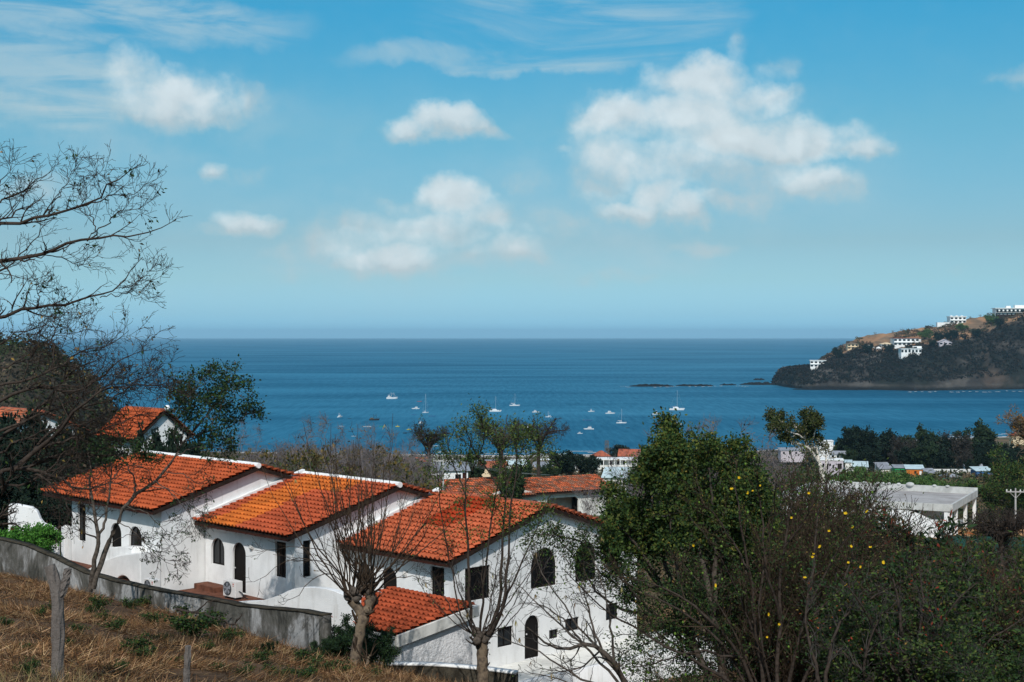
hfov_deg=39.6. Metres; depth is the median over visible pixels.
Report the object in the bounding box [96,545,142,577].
planter wall
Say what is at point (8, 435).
dark tree
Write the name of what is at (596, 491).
window
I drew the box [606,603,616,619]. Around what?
window
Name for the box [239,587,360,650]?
garden wall
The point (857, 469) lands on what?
bright bush
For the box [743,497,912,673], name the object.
bare shrub
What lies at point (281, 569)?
window
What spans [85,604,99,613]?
green weed
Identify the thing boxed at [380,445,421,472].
olive bush
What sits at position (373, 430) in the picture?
bare tree
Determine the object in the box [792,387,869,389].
reef rock
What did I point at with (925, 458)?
green grove tree
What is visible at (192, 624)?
green weed
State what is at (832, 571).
bare shrub
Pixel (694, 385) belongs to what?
reef rock
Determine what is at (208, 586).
brick step
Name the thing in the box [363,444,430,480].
olive bush
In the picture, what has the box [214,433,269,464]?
bare tree
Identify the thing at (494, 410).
catamaran
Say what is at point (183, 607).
green weed
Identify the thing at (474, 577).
window
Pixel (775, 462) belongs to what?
bare tree
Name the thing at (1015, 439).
red roofed house
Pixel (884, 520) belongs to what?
red tipped shrub
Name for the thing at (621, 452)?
red roofed house
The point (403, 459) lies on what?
bare tree
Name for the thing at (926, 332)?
bright bush
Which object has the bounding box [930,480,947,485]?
bright bush
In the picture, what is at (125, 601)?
green weed
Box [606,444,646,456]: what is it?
dark tree
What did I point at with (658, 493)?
bare tree
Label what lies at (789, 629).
thicket shrub
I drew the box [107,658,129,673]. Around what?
green weed
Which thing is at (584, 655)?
terrace floor
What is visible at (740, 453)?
bare tree
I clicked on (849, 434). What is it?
dark tree
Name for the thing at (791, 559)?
bare shrub
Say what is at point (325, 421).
bare tree
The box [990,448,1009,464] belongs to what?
green grove tree
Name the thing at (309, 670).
green weed
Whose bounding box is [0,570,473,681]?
dry grass
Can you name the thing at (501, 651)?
villa
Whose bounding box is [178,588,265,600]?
terrace floor
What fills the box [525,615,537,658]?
door
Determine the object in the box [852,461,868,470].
tin shack
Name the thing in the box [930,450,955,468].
dark tree
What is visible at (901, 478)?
bright bush
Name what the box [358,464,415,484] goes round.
olive bush
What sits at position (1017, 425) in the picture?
spreading tree
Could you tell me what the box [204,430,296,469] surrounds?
bare tree
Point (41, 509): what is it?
dark tree
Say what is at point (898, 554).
thicket shrub
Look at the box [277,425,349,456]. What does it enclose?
bare tree
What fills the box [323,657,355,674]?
green weed
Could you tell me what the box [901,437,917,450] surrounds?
brown grove tree
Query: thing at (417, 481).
olive bush
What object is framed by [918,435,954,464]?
dark tree
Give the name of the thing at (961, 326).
bright bush
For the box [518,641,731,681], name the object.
terrace wall
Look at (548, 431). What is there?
spreading tree
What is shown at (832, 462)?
lilac house
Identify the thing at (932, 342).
dark tree
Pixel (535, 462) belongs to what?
house
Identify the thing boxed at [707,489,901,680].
bare shrub
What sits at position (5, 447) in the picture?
dark tree
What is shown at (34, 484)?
dark tree
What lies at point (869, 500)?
bare shrub
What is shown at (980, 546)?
leafy tree
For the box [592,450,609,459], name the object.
red roofed house
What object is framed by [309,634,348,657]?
dark shrub
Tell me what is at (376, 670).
green weed
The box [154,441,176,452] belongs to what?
dark tree
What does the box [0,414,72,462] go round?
dark tree
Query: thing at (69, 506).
dark tree
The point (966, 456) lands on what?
brown grove tree
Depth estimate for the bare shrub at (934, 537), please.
46.27 m
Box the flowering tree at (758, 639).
[528,445,951,681]
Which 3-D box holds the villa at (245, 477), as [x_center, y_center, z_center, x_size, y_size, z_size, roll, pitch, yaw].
[-14.769,8.787,67.184,11.008,6.733,10.208,0,0,-44]
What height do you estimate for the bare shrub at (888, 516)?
7.487 m
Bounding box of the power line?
[251,457,545,474]
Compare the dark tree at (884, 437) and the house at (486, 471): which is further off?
the dark tree at (884, 437)
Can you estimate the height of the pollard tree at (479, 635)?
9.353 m
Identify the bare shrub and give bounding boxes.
[639,453,846,681]
[662,460,884,680]
[662,466,833,679]
[669,517,838,681]
[682,460,889,587]
[693,504,867,681]
[698,461,842,611]
[701,499,881,681]
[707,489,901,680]
[718,462,920,675]
[729,506,892,681]
[731,457,932,669]
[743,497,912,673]
[770,528,930,681]
[772,481,963,563]
[773,479,918,575]
[775,492,974,633]
[778,464,941,554]
[788,463,877,557]
[814,531,926,681]
[817,496,931,577]
[858,518,988,567]
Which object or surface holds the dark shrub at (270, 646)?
on the ground at (118, 610)
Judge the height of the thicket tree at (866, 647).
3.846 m
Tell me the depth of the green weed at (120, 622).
39.52 m
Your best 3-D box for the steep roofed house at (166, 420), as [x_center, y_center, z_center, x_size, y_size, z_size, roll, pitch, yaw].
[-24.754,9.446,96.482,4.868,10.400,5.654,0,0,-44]
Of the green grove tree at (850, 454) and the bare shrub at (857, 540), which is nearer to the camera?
the bare shrub at (857, 540)
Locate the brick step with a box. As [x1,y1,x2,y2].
[194,581,222,592]
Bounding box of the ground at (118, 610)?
[0,436,1023,681]
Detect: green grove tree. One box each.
[462,451,486,477]
[487,463,509,476]
[497,461,526,499]
[514,457,533,477]
[540,460,560,476]
[838,445,858,466]
[901,422,941,446]
[910,440,939,467]
[950,418,998,460]
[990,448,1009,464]
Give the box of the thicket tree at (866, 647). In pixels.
[795,549,1023,681]
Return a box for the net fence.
[950,536,1023,564]
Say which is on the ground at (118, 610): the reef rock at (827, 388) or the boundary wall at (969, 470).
the boundary wall at (969, 470)
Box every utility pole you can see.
[433,457,452,487]
[1006,488,1023,517]
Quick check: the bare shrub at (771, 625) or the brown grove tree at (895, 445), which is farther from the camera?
the brown grove tree at (895, 445)
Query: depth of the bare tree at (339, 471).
90.52 m
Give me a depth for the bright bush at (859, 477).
241.05 m
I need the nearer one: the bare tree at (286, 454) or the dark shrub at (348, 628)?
the dark shrub at (348, 628)
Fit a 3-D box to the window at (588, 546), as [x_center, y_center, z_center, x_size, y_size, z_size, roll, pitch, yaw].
[3.012,9.207,59.538,1.300,1.650,0.055,0,0,-44]
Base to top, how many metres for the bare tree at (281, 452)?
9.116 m
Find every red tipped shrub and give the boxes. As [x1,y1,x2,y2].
[837,509,977,576]
[860,504,1003,582]
[878,517,1001,591]
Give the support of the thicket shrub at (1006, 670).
on the ground at (118, 610)
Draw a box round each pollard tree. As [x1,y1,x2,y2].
[243,417,480,666]
[407,393,566,681]
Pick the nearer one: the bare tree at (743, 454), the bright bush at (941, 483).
the bare tree at (743, 454)
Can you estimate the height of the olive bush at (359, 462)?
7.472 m
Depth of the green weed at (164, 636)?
37.45 m
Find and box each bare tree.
[0,138,187,369]
[0,290,215,550]
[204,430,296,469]
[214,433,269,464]
[215,418,307,464]
[237,423,303,463]
[250,419,355,468]
[255,429,346,473]
[259,436,330,472]
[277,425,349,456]
[282,415,390,475]
[287,434,395,480]
[301,411,390,465]
[331,424,396,459]
[339,423,434,487]
[354,438,437,488]
[359,426,454,490]
[361,421,441,476]
[377,433,450,483]
[483,537,627,681]
[571,476,606,514]
[604,429,661,517]
[611,421,694,495]
[615,418,718,548]
[701,412,770,503]
[703,420,786,492]
[707,431,794,497]
[715,415,800,490]
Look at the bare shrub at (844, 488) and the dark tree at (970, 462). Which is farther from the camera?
the dark tree at (970, 462)
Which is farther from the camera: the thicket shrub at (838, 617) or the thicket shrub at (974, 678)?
the thicket shrub at (838, 617)
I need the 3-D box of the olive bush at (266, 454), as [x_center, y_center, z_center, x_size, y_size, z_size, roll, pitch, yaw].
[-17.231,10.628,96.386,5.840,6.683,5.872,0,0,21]
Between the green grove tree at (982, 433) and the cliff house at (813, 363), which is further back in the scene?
the cliff house at (813, 363)
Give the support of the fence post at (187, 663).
on the ground at (118, 610)
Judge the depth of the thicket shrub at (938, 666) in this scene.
30.31 m
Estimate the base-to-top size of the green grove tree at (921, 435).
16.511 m
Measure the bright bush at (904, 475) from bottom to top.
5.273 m
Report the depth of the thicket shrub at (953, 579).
33.36 m
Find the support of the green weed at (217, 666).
on the ground at (118, 610)
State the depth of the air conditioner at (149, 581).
56.15 m
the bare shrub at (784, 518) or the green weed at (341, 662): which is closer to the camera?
the green weed at (341, 662)
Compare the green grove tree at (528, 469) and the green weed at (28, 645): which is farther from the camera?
the green grove tree at (528, 469)
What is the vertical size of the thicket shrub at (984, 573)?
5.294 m
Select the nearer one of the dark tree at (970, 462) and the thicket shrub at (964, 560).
the thicket shrub at (964, 560)
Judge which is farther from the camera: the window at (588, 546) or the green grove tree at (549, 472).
the green grove tree at (549, 472)
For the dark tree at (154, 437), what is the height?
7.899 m
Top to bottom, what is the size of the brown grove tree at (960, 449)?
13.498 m
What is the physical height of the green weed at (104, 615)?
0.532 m
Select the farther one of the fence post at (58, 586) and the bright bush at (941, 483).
the bright bush at (941, 483)
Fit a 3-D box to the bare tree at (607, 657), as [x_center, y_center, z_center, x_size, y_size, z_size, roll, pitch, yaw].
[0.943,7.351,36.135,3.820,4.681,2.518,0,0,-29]
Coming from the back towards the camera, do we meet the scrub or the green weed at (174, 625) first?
the scrub
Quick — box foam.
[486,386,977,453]
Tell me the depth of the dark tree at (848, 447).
518.84 m
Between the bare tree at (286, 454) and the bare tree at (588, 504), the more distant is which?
the bare tree at (588, 504)
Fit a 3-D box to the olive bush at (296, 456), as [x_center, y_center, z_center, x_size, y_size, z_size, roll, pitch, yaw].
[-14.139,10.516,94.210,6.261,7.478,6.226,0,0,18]
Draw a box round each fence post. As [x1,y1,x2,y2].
[44,563,71,681]
[183,645,190,681]
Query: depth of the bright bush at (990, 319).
2143.73 m
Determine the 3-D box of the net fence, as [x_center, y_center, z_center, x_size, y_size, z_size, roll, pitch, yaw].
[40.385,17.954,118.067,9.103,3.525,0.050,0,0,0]
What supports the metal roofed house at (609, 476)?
on the ground at (118, 610)
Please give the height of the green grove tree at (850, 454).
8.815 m
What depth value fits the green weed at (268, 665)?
33.41 m
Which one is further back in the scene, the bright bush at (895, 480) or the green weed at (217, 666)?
the bright bush at (895, 480)
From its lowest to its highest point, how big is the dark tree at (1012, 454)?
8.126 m
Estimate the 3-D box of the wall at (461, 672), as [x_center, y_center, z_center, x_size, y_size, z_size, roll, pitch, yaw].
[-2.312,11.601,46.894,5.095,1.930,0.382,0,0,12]
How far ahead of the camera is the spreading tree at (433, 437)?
189.73 m
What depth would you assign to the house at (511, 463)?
420.94 m
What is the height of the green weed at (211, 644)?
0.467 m
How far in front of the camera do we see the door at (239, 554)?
60.14 m
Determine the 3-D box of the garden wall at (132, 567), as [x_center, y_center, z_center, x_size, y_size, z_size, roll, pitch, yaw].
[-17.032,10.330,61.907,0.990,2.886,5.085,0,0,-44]
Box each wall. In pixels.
[0,537,331,651]
[8,503,59,554]
[89,550,160,583]
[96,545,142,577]
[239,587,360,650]
[376,661,517,681]
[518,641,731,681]
[934,469,970,473]
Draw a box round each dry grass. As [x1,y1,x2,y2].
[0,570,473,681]
[0,655,145,681]
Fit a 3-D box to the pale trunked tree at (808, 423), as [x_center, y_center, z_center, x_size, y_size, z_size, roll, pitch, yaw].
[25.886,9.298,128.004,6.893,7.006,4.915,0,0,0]
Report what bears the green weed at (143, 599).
on the ground at (118, 610)
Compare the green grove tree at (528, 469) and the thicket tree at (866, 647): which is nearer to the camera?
the thicket tree at (866, 647)
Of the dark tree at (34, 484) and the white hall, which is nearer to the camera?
the dark tree at (34, 484)
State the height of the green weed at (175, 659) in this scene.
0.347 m
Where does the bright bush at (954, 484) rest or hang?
on the ground at (118, 610)
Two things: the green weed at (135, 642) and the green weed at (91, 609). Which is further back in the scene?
the green weed at (91, 609)
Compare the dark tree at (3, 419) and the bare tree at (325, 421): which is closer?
the dark tree at (3, 419)
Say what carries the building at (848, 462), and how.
on the ground at (118, 610)
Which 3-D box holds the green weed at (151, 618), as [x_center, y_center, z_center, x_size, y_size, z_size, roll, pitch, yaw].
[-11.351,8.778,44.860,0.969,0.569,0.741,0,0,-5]
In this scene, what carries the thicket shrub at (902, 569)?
on the ground at (118, 610)
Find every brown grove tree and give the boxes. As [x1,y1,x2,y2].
[887,448,902,463]
[889,434,906,457]
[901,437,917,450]
[935,429,957,462]
[947,432,973,460]
[951,450,974,467]
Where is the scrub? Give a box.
[1,441,1023,633]
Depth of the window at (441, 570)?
55.19 m
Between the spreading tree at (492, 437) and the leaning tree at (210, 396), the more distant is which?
the spreading tree at (492, 437)
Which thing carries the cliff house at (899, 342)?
on the headland
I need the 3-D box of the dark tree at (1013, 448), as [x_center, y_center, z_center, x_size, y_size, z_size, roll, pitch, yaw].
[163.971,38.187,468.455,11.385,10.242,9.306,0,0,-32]
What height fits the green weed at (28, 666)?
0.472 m
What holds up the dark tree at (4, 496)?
on the ground at (118, 610)
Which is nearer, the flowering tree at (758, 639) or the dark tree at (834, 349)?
the flowering tree at (758, 639)
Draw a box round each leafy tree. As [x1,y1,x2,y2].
[941,518,995,570]
[965,473,1020,515]
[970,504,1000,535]
[979,442,1023,512]
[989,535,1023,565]
[1007,479,1023,508]
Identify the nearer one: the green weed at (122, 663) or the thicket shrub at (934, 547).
the green weed at (122, 663)
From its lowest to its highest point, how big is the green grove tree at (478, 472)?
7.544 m
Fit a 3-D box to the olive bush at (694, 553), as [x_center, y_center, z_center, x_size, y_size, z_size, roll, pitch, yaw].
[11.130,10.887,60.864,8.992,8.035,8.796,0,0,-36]
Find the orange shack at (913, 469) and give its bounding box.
[903,464,923,474]
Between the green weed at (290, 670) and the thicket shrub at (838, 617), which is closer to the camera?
the green weed at (290, 670)
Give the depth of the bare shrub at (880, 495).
50.15 m
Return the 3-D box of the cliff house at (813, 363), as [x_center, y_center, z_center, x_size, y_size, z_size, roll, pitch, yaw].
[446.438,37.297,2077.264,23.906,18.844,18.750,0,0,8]
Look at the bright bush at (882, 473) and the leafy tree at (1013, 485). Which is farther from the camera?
the bright bush at (882, 473)
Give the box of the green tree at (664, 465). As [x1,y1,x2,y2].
[513,406,789,681]
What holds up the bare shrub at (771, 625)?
on the ground at (118, 610)
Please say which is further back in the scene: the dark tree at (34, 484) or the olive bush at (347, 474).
the olive bush at (347, 474)
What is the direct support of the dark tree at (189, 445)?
on the ground at (118, 610)
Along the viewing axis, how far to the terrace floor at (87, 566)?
64.70 m
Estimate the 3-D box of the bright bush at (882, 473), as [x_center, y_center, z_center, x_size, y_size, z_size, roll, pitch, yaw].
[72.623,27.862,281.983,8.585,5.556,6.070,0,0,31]
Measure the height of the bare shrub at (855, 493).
9.159 m
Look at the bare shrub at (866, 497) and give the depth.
46.49 m
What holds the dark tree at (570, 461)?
on the ground at (118, 610)
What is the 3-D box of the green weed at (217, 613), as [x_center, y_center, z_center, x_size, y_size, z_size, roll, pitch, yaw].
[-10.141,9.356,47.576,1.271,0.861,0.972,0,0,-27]
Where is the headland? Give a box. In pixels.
[773,313,1023,390]
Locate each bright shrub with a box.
[0,521,30,537]
[0,521,65,551]
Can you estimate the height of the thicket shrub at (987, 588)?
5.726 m
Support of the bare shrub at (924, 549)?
on the ground at (118, 610)
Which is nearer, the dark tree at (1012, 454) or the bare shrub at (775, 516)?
the bare shrub at (775, 516)
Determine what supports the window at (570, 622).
in the villa at (501, 651)
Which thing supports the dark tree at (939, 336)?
on the headland
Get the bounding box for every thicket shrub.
[751,556,872,673]
[785,562,1022,681]
[791,570,923,676]
[811,534,941,681]
[812,538,1023,681]
[853,542,1023,681]
[856,521,1004,679]
[867,538,967,599]
[869,542,1023,681]
[882,516,1022,614]
[882,566,1023,680]
[885,530,1023,617]
[888,551,1023,681]
[891,539,1023,681]
[896,589,1023,681]
[911,603,1023,681]
[932,537,1023,610]
[935,629,1023,681]
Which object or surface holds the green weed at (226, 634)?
on the ground at (118, 610)
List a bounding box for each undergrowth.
[0,331,120,436]
[770,310,1023,384]
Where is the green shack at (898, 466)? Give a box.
[891,464,904,471]
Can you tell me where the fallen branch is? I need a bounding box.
[176,599,244,630]
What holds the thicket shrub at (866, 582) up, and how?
on the ground at (118, 610)
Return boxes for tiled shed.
[331,586,478,664]
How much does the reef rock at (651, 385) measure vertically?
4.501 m
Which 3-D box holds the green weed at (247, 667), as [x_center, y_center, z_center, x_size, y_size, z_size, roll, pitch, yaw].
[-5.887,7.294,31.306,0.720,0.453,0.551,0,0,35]
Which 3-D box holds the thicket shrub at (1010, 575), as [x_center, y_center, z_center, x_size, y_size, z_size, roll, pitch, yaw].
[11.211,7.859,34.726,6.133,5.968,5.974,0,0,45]
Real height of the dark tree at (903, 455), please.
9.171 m
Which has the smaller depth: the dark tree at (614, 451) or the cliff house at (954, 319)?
the dark tree at (614, 451)
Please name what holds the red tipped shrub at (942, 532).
on the ground at (118, 610)
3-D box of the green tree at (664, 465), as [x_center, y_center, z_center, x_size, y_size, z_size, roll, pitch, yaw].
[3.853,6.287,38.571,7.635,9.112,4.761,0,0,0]
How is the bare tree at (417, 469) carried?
on the ground at (118, 610)
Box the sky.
[0,0,1023,337]
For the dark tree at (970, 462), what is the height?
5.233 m
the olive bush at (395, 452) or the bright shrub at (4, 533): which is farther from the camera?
the olive bush at (395, 452)
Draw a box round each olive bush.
[231,448,258,459]
[239,449,288,467]
[262,445,327,469]
[274,450,346,474]
[295,451,361,476]
[317,445,358,466]
[339,449,392,478]
[353,456,420,483]
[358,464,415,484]
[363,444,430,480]
[369,455,443,489]
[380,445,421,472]
[420,480,435,489]
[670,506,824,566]
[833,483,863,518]
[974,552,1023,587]
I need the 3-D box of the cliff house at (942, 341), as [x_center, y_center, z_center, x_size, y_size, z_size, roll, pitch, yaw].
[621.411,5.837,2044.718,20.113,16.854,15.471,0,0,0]
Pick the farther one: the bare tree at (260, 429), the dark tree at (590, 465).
the dark tree at (590, 465)
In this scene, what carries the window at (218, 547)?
in the villa at (241, 521)
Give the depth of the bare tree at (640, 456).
125.20 m
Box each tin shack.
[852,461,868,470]
[873,462,891,473]
[921,468,935,475]
[969,466,990,476]
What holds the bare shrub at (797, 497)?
on the ground at (118, 610)
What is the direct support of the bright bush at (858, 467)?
on the ground at (118, 610)
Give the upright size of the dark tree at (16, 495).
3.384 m
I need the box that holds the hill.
[0,348,108,437]
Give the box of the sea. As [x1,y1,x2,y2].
[2,338,1023,454]
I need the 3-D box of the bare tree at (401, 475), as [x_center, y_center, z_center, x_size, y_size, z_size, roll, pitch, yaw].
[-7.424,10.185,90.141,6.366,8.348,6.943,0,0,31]
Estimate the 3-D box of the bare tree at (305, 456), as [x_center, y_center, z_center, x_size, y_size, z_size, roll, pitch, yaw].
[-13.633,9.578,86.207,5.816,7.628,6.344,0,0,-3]
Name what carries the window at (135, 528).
in the villa at (245, 477)
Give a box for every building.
[597,457,636,471]
[777,447,805,461]
[783,480,977,537]
[845,460,852,472]
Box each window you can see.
[80,504,85,540]
[131,526,141,545]
[213,538,223,564]
[277,541,285,577]
[303,540,309,576]
[432,566,443,595]
[465,565,488,600]
[498,626,510,646]
[531,548,554,588]
[549,629,556,638]
[565,617,577,629]
[575,542,594,581]
[583,491,600,495]
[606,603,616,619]
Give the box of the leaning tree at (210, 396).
[69,354,270,592]
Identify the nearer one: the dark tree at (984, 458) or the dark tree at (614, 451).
the dark tree at (984, 458)
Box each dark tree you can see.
[0,401,38,439]
[0,408,64,441]
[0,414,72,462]
[0,420,33,460]
[0,441,54,482]
[0,465,31,529]
[0,484,43,528]
[1,422,87,481]
[4,462,68,500]
[19,495,66,531]
[37,481,71,535]
[48,429,119,479]
[70,436,125,474]
[131,420,187,452]
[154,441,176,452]
[160,431,204,455]
[548,449,583,474]
[574,453,602,474]
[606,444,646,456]
[832,347,842,353]
[835,437,856,450]
[836,351,842,357]
[836,424,878,460]
[856,445,883,468]
[858,428,897,463]
[861,343,873,352]
[875,430,902,462]
[883,344,894,350]
[893,444,923,464]
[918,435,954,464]
[928,340,937,346]
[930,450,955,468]
[933,332,945,340]
[949,329,958,338]
[962,458,980,468]
[970,440,1000,455]
[971,328,981,336]
[974,448,992,467]
[994,317,1004,326]
[994,441,1023,453]
[1003,448,1023,467]
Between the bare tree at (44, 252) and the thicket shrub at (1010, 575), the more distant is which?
the thicket shrub at (1010, 575)
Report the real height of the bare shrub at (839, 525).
8.530 m
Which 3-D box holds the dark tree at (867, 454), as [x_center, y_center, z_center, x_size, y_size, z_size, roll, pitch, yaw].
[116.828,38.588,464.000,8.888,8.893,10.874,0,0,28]
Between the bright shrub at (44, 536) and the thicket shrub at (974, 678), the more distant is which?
the bright shrub at (44, 536)
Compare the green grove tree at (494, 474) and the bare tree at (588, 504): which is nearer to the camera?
the bare tree at (588, 504)
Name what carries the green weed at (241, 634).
on the ground at (118, 610)
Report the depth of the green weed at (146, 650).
31.99 m
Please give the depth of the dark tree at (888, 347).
2062.53 m
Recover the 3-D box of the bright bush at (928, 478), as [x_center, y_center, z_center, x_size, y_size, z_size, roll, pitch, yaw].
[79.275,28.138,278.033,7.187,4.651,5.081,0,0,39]
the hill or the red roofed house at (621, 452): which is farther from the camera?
the red roofed house at (621, 452)
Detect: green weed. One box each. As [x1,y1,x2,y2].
[0,615,13,625]
[13,655,41,675]
[17,642,37,651]
[30,604,47,617]
[42,600,51,609]
[65,637,75,645]
[68,622,89,633]
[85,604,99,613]
[88,594,112,610]
[92,608,110,619]
[97,615,127,631]
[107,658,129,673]
[118,631,154,654]
[119,596,142,608]
[124,644,157,659]
[131,595,151,606]
[139,611,166,623]
[147,631,173,640]
[161,610,225,637]
[169,655,182,661]
[171,603,189,613]
[171,621,187,631]
[192,607,228,626]
[194,638,214,651]
[209,662,228,670]
[213,628,240,641]
[225,625,244,638]
[228,660,255,676]
[245,647,276,663]
[261,662,277,672]
[269,664,295,677]
[292,646,324,663]
[294,662,320,678]
[308,656,335,671]
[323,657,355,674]
[355,664,383,674]
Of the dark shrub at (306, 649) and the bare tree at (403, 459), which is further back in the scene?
the bare tree at (403, 459)
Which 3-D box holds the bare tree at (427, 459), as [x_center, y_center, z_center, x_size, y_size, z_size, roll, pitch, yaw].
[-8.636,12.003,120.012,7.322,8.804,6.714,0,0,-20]
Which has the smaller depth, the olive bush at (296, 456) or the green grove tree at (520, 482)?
the olive bush at (296, 456)
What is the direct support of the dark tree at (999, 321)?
on the headland
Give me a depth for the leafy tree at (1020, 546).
103.49 m
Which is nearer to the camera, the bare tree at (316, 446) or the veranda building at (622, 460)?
the bare tree at (316, 446)
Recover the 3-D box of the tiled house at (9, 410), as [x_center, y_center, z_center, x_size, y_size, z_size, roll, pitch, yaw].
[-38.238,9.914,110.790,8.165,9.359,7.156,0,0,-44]
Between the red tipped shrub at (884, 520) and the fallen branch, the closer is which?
the red tipped shrub at (884, 520)
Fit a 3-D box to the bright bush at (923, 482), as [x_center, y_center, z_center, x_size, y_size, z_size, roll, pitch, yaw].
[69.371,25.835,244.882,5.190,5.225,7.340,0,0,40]
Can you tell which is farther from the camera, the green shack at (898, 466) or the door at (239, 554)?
the green shack at (898, 466)
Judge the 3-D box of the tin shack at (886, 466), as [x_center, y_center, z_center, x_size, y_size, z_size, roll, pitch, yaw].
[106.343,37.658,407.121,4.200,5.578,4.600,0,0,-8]
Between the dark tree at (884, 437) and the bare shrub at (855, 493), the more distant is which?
the dark tree at (884, 437)
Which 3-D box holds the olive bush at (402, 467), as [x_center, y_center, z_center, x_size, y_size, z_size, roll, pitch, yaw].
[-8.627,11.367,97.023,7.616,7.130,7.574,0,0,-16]
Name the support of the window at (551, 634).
in the villa at (501, 651)
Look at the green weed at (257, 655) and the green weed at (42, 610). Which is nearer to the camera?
the green weed at (257, 655)
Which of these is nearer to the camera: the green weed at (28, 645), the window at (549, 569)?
the green weed at (28, 645)
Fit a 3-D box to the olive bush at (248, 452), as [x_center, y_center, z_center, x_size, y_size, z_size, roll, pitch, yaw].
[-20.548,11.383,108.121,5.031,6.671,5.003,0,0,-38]
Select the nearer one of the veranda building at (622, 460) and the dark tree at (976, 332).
the veranda building at (622, 460)
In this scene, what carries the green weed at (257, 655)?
on the ground at (118, 610)
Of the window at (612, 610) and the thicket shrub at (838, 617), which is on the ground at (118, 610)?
the thicket shrub at (838, 617)
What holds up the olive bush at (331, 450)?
on the ground at (118, 610)
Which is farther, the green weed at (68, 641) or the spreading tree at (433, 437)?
the spreading tree at (433, 437)
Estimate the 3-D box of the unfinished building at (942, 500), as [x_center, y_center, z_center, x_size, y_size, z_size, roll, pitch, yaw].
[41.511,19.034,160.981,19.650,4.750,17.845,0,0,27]
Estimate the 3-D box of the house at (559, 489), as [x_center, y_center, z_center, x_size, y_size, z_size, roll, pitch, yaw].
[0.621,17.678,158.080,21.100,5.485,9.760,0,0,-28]
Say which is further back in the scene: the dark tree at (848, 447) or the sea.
the sea
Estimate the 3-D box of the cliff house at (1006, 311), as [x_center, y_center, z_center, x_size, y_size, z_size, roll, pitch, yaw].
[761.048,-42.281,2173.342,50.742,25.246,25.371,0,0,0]
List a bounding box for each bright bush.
[837,471,877,482]
[840,464,872,475]
[844,466,883,482]
[872,468,893,479]
[874,473,905,483]
[880,469,908,482]
[886,470,918,483]
[908,477,929,484]
[912,475,934,484]
[916,328,932,338]
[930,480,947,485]
[948,481,962,486]
[955,322,968,330]
[962,478,982,493]
[983,313,998,323]
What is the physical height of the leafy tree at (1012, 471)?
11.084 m
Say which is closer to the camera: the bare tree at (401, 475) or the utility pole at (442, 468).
the bare tree at (401, 475)
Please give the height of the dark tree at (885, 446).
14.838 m
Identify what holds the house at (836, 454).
on the ground at (118, 610)
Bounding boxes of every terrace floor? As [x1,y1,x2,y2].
[71,560,129,580]
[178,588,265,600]
[497,630,703,680]
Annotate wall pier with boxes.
[61,525,71,559]
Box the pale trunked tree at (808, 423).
[762,406,835,480]
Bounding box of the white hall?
[817,440,832,457]
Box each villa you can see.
[40,450,299,589]
[193,469,437,598]
[339,487,636,666]
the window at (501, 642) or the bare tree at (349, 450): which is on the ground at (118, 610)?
the bare tree at (349, 450)
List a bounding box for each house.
[0,407,90,435]
[95,405,195,454]
[432,462,470,478]
[437,474,610,515]
[477,461,508,476]
[506,460,527,469]
[532,461,552,471]
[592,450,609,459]
[601,467,632,496]
[618,449,640,456]
[809,360,825,369]
[820,458,843,474]
[829,451,845,467]
[846,342,857,350]
[890,338,920,348]
[897,346,922,358]
[936,315,966,326]
[937,339,951,345]
[991,305,1023,317]
[1009,432,1023,444]
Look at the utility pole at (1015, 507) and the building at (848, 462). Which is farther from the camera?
the building at (848, 462)
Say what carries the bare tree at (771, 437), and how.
on the ground at (118, 610)
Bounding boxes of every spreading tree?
[408,414,450,460]
[471,414,535,484]
[500,416,569,475]
[961,505,1023,578]
[995,404,1023,458]
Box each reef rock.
[631,384,671,386]
[676,384,712,385]
[739,382,774,384]
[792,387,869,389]
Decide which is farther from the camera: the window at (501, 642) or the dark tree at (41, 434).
the dark tree at (41, 434)
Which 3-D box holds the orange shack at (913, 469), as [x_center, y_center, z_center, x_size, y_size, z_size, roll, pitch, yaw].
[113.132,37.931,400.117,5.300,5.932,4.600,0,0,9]
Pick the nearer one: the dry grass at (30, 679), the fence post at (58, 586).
the dry grass at (30, 679)
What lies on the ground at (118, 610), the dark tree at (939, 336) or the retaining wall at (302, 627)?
the retaining wall at (302, 627)
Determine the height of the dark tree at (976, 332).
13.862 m
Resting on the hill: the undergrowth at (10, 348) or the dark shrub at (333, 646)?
the undergrowth at (10, 348)
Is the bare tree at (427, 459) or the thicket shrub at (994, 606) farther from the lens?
the bare tree at (427, 459)
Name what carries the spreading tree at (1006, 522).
on the ground at (118, 610)
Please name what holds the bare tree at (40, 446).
on the ground at (118, 610)
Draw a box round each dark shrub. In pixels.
[260,641,278,651]
[291,648,309,655]
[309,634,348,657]
[319,612,369,660]
[345,622,402,667]
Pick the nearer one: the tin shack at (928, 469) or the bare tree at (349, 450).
the bare tree at (349, 450)
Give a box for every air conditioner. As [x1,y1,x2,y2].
[144,577,160,586]
[223,578,247,599]
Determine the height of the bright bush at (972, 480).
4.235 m
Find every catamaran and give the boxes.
[490,401,500,411]
[669,401,684,409]
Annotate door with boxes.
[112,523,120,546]
[234,543,245,592]
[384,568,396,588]
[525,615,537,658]

